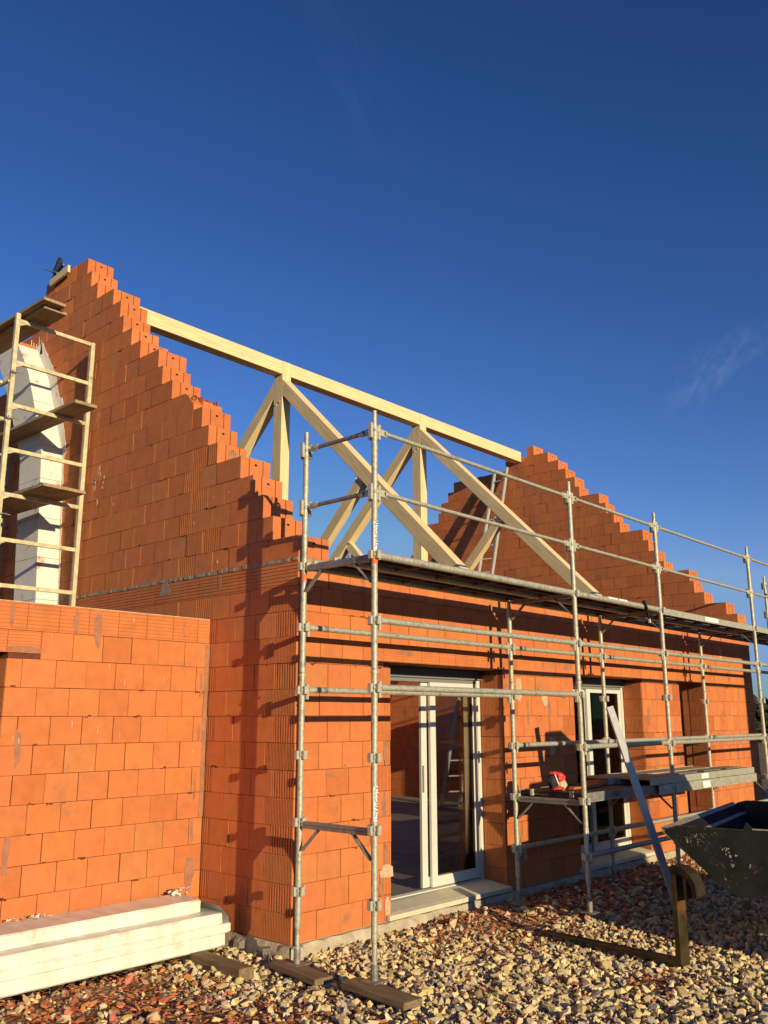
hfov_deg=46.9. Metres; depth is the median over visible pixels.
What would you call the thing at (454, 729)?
leaning ladder
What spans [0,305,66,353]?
scaffold plank
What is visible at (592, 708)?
patio door
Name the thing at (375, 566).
facade scaffold
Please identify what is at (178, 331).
ridge beam
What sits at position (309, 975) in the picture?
sole board
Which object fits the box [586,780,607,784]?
brick offcut
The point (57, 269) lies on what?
gable clamp
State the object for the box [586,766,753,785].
stacked deck
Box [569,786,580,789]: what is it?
brick offcut
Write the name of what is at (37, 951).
wrapped bundle
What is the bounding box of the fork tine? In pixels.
[540,864,705,966]
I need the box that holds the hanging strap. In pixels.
[642,600,650,622]
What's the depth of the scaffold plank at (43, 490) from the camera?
9.88 m
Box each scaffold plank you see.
[0,297,65,331]
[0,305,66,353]
[0,399,96,448]
[1,482,85,518]
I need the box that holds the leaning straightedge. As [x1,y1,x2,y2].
[606,706,671,900]
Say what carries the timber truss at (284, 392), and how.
attached to the brick house
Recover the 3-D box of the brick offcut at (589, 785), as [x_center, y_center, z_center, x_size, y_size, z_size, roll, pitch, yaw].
[2.173,2.881,9.324,0.140,0.030,0.340,-12,-17,41]
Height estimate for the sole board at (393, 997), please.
0.046 m
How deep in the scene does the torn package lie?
8.93 m
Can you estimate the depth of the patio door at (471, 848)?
9.18 m
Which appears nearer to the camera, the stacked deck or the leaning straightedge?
the leaning straightedge
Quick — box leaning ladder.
[439,466,508,807]
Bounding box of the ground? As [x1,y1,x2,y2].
[0,742,767,1023]
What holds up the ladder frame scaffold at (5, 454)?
on the ground
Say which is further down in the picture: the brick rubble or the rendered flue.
the brick rubble
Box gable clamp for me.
[44,257,64,277]
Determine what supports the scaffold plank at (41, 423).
on the ladder frame scaffold at (5, 454)
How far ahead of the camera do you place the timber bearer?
6.66 m
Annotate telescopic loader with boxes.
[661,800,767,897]
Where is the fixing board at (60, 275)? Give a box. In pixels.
[50,265,69,286]
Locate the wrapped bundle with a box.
[0,886,230,998]
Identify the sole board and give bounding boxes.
[270,959,332,985]
[341,977,421,1010]
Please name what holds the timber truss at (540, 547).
attached to the brick house
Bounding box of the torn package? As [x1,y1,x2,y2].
[547,771,566,789]
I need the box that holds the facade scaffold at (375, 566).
[285,410,767,984]
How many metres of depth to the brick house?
9.45 m
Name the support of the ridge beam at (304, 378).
attached to the timber truss at (540, 547)
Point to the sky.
(518, 225)
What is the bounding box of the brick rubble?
[0,854,767,1023]
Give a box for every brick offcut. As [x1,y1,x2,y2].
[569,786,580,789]
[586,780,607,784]
[586,783,601,787]
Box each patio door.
[389,666,484,899]
[572,677,631,852]
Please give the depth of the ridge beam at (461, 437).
17.33 m
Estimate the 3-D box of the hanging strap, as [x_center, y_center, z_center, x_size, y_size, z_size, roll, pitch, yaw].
[2.966,1.124,9.977,0.122,0.247,0.035,11,-17,-41]
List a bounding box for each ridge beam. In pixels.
[140,306,282,376]
[291,364,419,426]
[426,416,520,463]
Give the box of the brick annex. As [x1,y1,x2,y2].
[0,599,209,923]
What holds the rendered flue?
attached to the brick house
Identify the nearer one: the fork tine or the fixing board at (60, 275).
the fork tine
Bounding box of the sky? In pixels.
[0,0,767,703]
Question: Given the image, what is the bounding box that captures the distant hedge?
[753,695,767,741]
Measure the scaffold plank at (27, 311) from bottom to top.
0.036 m
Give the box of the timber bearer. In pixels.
[176,950,253,980]
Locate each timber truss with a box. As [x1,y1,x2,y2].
[237,361,467,568]
[328,414,601,595]
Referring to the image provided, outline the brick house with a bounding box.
[0,258,762,959]
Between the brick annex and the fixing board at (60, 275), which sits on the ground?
the brick annex
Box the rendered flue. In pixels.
[0,336,66,604]
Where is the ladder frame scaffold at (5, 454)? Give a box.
[0,312,94,605]
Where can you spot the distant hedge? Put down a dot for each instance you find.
(758, 717)

